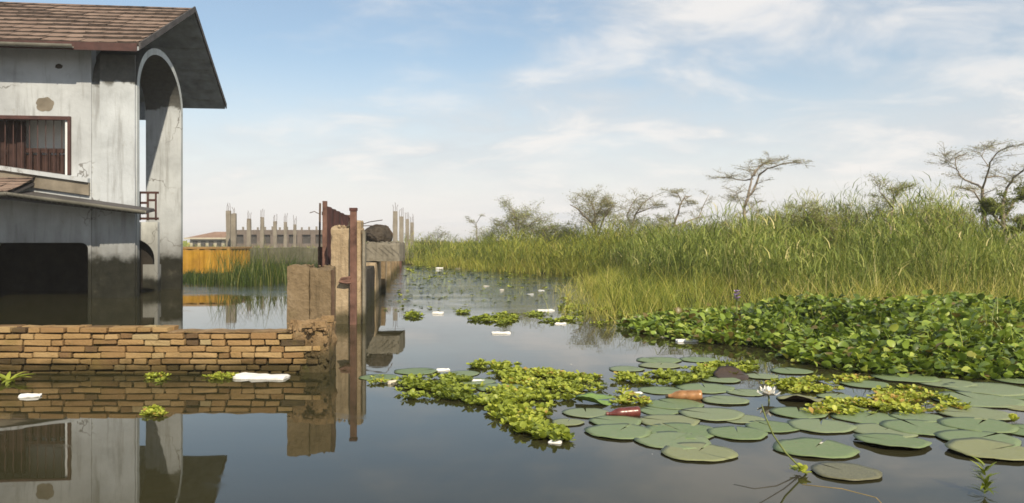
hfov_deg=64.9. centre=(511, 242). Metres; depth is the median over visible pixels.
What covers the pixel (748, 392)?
lily pad
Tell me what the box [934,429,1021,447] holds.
lily pad
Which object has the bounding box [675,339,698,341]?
foam piece
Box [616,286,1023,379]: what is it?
water hyacinth
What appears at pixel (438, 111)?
sky
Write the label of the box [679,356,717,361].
lily pad
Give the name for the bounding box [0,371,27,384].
weed tuft
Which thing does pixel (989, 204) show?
vine bush
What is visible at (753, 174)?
acacia tree
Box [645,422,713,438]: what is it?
lily pad
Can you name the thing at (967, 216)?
marsh shrub
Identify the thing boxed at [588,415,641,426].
lily pad
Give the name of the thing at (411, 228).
concrete column
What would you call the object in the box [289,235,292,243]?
window
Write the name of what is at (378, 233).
rubble mound
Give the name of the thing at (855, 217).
marsh shrub
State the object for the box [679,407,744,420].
lily pad
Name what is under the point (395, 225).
concrete column
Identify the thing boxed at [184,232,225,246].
bungalow
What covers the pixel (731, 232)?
marsh shrub
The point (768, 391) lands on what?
water lily
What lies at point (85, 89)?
flooded house
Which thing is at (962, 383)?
lily pad
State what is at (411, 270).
floating leaves
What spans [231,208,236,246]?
concrete column
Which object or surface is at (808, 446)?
lily pad
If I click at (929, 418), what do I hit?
lily pad
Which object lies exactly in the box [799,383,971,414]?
floating plants
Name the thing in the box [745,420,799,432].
lily pad
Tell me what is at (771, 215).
weed shrub
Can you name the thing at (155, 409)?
plant clump
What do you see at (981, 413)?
lily pad
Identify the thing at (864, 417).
lily pad
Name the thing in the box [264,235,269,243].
window
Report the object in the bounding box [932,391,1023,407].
lily pad
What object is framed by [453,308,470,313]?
plant clump
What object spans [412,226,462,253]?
marsh shrub
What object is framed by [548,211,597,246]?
marsh shrub
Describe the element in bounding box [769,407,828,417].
lily pad
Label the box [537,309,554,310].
foam piece
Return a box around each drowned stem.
[734,475,798,488]
[759,475,800,502]
[802,484,880,502]
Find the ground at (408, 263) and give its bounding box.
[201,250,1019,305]
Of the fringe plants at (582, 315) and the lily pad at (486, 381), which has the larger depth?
the fringe plants at (582, 315)
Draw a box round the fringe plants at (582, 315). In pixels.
[557,297,630,323]
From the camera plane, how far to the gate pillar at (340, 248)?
10.79 m
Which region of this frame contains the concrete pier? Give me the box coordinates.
[287,264,335,351]
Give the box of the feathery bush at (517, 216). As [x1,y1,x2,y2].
[486,194,560,242]
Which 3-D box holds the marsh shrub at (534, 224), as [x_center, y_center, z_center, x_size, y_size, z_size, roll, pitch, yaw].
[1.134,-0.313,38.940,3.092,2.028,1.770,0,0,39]
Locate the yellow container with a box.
[183,247,251,273]
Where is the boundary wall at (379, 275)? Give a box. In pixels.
[366,261,402,310]
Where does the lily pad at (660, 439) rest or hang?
on the water
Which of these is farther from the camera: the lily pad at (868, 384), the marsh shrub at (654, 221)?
the marsh shrub at (654, 221)
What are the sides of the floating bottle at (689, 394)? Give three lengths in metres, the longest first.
0.253 x 0.076 x 0.076 m
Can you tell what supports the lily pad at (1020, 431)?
on the water
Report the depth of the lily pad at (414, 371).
6.79 m
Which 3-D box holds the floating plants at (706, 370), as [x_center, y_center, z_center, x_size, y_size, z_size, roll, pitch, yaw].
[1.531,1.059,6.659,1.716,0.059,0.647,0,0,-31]
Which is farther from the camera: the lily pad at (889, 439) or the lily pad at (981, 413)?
the lily pad at (981, 413)
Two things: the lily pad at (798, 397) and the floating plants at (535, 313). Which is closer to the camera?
the lily pad at (798, 397)
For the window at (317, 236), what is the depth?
84.13 m
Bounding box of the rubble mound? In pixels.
[364,224,392,241]
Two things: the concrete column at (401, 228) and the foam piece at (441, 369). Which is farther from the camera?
the concrete column at (401, 228)
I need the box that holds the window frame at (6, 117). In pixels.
[0,115,70,174]
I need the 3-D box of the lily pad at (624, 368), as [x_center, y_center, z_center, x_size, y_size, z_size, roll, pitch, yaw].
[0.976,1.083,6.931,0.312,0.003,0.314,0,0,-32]
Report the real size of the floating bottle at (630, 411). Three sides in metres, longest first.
0.219 x 0.066 x 0.066 m
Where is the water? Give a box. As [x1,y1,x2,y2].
[0,265,1023,502]
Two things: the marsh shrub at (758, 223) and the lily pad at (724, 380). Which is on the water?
the lily pad at (724, 380)
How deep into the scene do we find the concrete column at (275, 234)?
47.90 m
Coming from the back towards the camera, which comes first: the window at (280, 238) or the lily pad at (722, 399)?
the window at (280, 238)
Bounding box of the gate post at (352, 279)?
[339,208,357,324]
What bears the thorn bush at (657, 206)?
on the grass at (561, 258)
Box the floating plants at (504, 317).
[467,311,519,323]
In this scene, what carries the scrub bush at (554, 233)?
on the ground at (408, 263)
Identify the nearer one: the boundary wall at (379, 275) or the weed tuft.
the weed tuft
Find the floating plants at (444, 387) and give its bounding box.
[391,371,486,400]
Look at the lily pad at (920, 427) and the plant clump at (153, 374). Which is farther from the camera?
the plant clump at (153, 374)
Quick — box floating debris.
[384,266,575,316]
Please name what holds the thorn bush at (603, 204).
on the ground at (408, 263)
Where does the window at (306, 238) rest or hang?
in the unfinished building
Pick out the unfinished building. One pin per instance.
(305, 238)
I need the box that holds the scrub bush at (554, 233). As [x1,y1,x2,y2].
[533,216,577,242]
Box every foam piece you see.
[18,393,41,397]
[232,372,289,379]
[436,368,449,370]
[491,331,510,333]
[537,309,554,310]
[548,440,561,443]
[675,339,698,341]
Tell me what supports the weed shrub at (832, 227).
on the ground at (408, 263)
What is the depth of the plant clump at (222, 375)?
6.51 m
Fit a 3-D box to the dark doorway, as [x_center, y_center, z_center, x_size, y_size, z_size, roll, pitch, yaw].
[-8.709,0.690,18.154,1.200,1.900,0.050,0,0,-7]
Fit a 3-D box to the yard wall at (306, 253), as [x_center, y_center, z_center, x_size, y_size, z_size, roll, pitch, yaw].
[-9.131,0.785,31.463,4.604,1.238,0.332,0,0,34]
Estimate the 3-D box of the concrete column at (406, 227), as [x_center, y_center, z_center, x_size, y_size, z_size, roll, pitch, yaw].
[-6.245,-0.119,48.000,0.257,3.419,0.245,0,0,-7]
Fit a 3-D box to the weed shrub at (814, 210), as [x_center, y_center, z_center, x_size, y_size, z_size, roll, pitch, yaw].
[6.884,-0.263,19.018,1.280,1.715,1.694,0,0,-45]
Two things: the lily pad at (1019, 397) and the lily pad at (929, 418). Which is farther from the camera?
the lily pad at (1019, 397)
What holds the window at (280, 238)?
in the unfinished building
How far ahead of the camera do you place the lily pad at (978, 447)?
4.20 m
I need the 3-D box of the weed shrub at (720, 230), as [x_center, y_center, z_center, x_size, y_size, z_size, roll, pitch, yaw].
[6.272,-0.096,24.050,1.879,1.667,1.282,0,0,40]
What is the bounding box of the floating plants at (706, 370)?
[609,359,759,384]
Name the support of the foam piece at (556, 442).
on the water
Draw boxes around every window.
[237,235,242,243]
[251,235,256,243]
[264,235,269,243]
[277,235,283,243]
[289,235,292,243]
[303,235,310,243]
[316,235,321,243]
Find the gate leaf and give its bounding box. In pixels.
[322,201,349,266]
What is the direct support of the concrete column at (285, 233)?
on the ground at (408, 263)
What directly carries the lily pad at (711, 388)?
on the water
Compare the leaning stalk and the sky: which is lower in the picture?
the leaning stalk
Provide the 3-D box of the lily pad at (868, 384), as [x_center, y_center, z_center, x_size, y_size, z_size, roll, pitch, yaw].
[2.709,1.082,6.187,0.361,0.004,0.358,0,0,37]
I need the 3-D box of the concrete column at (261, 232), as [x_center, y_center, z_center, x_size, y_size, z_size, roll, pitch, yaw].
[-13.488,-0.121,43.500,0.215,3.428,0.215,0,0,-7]
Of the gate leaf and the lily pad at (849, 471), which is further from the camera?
the gate leaf
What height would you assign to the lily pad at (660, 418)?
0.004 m
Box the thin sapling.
[465,214,485,252]
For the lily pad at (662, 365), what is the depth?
7.11 m
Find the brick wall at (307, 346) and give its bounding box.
[0,315,337,372]
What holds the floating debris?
on the water
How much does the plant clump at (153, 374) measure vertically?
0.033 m
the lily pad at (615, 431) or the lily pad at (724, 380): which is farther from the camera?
the lily pad at (724, 380)
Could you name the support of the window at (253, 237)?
in the unfinished building
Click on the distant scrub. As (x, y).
(185, 244)
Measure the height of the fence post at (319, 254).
1.960 m
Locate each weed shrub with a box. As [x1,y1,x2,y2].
[700,213,737,247]
[753,200,799,238]
[774,197,828,248]
[795,206,857,264]
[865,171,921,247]
[908,196,963,255]
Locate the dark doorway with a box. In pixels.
[140,240,153,290]
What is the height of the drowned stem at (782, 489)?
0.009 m
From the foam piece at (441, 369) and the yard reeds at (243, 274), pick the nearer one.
the foam piece at (441, 369)
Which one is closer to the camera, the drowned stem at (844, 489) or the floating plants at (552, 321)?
the drowned stem at (844, 489)
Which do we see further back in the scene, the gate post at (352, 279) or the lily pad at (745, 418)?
the gate post at (352, 279)
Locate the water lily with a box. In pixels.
[757,385,779,400]
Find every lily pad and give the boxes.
[359,374,396,379]
[394,368,437,374]
[446,370,478,375]
[459,378,495,383]
[477,383,531,391]
[552,418,583,425]
[562,408,608,417]
[575,392,613,404]
[584,423,651,438]
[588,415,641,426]
[609,366,644,371]
[634,431,710,448]
[636,357,681,363]
[637,414,699,427]
[638,362,680,367]
[638,386,680,393]
[640,407,678,413]
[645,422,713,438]
[646,398,703,409]
[661,442,738,461]
[676,383,734,393]
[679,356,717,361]
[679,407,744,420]
[702,376,740,382]
[702,395,749,403]
[707,426,767,439]
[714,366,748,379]
[726,389,762,395]
[728,414,764,422]
[743,373,777,378]
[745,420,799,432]
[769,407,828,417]
[770,367,812,373]
[772,437,859,458]
[776,394,823,401]
[787,418,856,432]
[810,462,881,480]
[816,393,852,398]
[830,411,896,423]
[839,380,889,387]
[853,423,917,437]
[853,433,931,447]
[871,372,940,381]
[879,419,956,435]
[888,412,942,422]
[918,378,977,387]
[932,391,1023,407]
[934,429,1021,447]
[936,405,1010,420]
[937,417,1018,432]
[942,382,1023,395]
[945,437,1023,460]
[990,374,1023,383]
[994,395,1023,399]
[1006,405,1023,410]
[1011,424,1023,435]
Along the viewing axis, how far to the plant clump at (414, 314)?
11.93 m
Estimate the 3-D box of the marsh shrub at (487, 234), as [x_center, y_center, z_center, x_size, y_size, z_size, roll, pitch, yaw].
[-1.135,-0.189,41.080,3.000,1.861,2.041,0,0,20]
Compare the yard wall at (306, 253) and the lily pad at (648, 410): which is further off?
the yard wall at (306, 253)
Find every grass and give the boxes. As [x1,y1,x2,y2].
[404,182,1023,277]
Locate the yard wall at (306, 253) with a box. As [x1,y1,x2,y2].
[250,247,317,267]
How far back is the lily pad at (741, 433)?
4.59 m
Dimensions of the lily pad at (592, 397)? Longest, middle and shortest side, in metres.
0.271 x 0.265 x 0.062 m
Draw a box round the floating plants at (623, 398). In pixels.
[609,386,652,403]
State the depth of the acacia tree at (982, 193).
20.01 m
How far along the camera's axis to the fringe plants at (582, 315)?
12.04 m
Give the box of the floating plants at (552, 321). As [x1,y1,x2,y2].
[538,316,569,323]
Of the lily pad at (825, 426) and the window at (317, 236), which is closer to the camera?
the lily pad at (825, 426)
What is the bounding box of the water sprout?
[970,456,997,493]
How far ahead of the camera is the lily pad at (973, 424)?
4.79 m
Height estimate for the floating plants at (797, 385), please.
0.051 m
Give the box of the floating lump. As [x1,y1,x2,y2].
[386,380,396,383]
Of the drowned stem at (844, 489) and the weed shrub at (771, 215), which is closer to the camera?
the drowned stem at (844, 489)
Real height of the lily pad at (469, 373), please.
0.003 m
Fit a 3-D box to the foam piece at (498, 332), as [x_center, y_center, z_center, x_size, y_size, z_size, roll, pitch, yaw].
[-0.133,1.085,9.671,0.234,0.040,0.106,1,1,-3]
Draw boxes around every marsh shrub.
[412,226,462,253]
[465,223,511,244]
[518,215,552,245]
[523,220,566,248]
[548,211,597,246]
[597,210,638,243]
[633,213,678,238]
[641,217,687,243]
[676,209,717,238]
[687,218,729,244]
[719,210,754,246]
[748,212,783,250]
[825,200,877,251]
[889,199,953,236]
[942,205,985,248]
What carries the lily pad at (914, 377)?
on the water
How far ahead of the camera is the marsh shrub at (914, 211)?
19.01 m
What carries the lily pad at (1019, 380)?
on the water
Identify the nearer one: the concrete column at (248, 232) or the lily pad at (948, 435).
the lily pad at (948, 435)
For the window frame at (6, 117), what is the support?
in the flooded house
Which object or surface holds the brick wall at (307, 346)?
in the water
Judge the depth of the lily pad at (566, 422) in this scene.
4.88 m
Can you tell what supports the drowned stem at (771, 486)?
on the water
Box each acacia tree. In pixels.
[706,151,814,225]
[927,139,1023,245]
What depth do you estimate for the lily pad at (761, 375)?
6.57 m
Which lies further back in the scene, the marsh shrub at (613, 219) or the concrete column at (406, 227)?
the concrete column at (406, 227)
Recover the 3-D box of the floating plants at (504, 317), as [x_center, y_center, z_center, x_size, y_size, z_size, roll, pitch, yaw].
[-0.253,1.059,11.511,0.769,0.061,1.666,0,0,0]
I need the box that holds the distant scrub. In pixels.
[183,239,577,248]
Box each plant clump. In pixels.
[139,404,167,415]
[144,372,171,381]
[202,371,238,379]
[366,374,395,383]
[403,310,425,317]
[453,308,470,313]
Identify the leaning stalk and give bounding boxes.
[762,405,811,473]
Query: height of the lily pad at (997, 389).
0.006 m
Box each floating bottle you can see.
[606,406,640,415]
[665,390,701,399]
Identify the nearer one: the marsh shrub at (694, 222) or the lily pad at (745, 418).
the lily pad at (745, 418)
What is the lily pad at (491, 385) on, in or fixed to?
on the water
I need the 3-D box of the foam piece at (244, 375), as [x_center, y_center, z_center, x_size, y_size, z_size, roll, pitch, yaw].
[-2.027,1.084,6.515,0.440,0.046,0.185,1,0,6]
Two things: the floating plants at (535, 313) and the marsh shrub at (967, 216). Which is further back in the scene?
the marsh shrub at (967, 216)
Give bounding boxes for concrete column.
[226,204,230,246]
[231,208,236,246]
[247,212,250,246]
[260,210,263,247]
[273,217,276,247]
[283,213,287,247]
[293,216,296,246]
[393,204,397,241]
[399,209,403,261]
[405,214,408,258]
[410,218,413,256]
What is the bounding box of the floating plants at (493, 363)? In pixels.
[466,358,521,369]
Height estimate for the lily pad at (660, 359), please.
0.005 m
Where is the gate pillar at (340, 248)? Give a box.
[331,220,365,323]
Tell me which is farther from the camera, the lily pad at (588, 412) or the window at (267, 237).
the window at (267, 237)
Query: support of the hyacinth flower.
on the water hyacinth
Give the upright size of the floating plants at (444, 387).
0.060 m
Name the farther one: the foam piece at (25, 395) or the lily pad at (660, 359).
the lily pad at (660, 359)
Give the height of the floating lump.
0.041 m
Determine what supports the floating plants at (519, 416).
on the water
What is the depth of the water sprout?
3.49 m
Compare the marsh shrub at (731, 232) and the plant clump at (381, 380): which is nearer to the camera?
the plant clump at (381, 380)
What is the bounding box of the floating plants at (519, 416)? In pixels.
[462,379,575,440]
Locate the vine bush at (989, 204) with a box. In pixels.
[970,175,1023,244]
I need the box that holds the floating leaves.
[384,265,579,316]
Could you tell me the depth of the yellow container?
26.02 m
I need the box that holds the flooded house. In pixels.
[0,2,226,297]
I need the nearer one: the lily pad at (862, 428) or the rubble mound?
the lily pad at (862, 428)
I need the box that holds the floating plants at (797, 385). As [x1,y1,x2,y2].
[761,373,873,392]
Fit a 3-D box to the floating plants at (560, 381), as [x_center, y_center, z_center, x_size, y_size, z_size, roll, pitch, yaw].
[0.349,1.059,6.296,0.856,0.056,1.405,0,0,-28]
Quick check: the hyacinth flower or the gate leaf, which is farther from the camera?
the gate leaf
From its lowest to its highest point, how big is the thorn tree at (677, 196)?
2.724 m
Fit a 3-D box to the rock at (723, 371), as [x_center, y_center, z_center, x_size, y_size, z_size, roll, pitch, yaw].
[1.772,1.058,6.516,0.277,0.030,0.278,0,13,-6]
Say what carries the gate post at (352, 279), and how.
attached to the gate pillar at (340, 248)
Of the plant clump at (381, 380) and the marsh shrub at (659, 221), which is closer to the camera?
the plant clump at (381, 380)
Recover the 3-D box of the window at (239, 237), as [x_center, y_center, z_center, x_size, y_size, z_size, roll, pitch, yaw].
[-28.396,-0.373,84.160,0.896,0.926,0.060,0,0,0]
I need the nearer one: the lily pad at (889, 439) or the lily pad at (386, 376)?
the lily pad at (889, 439)
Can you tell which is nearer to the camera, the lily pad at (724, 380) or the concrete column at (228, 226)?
the lily pad at (724, 380)
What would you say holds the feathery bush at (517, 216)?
on the ground at (408, 263)
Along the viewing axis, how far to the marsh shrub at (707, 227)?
25.04 m
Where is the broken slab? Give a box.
[366,241,404,260]
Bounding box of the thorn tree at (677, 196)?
[655,187,715,228]
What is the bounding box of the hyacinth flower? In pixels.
[733,290,740,313]
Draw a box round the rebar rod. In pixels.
[364,225,392,234]
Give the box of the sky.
[0,0,1023,242]
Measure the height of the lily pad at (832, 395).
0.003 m
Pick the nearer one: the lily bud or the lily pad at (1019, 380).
the lily bud
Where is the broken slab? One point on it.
(385, 251)
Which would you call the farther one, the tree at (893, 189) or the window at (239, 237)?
the window at (239, 237)
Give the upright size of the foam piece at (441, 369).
0.029 m
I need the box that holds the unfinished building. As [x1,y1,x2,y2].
[237,226,321,247]
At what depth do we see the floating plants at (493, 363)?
7.05 m
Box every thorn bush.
[562,184,628,236]
[606,187,667,234]
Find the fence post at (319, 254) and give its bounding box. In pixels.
[310,203,321,267]
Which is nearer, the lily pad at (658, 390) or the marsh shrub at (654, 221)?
the lily pad at (658, 390)
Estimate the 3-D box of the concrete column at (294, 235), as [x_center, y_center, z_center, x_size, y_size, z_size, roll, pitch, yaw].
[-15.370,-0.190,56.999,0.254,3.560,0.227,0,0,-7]
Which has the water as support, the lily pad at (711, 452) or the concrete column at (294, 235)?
the lily pad at (711, 452)
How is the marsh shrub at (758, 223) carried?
on the ground at (408, 263)
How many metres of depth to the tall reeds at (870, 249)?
15.96 m
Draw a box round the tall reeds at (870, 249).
[601,164,1023,299]
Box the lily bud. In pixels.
[1008,413,1018,421]
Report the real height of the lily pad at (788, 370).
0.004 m
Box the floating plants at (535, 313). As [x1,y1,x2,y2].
[524,310,547,315]
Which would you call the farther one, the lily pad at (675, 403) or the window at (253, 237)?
the window at (253, 237)
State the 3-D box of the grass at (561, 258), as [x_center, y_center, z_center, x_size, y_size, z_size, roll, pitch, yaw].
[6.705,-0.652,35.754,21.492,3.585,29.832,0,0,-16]
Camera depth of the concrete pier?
7.42 m
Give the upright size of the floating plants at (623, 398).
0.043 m
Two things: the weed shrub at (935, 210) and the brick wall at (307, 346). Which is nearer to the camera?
the brick wall at (307, 346)
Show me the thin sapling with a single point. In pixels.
(471, 221)
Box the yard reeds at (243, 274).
[183,234,317,285]
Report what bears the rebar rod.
on the broken slab
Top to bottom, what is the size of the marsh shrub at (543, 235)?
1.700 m
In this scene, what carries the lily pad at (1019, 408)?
on the water
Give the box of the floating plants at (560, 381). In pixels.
[485,366,607,400]

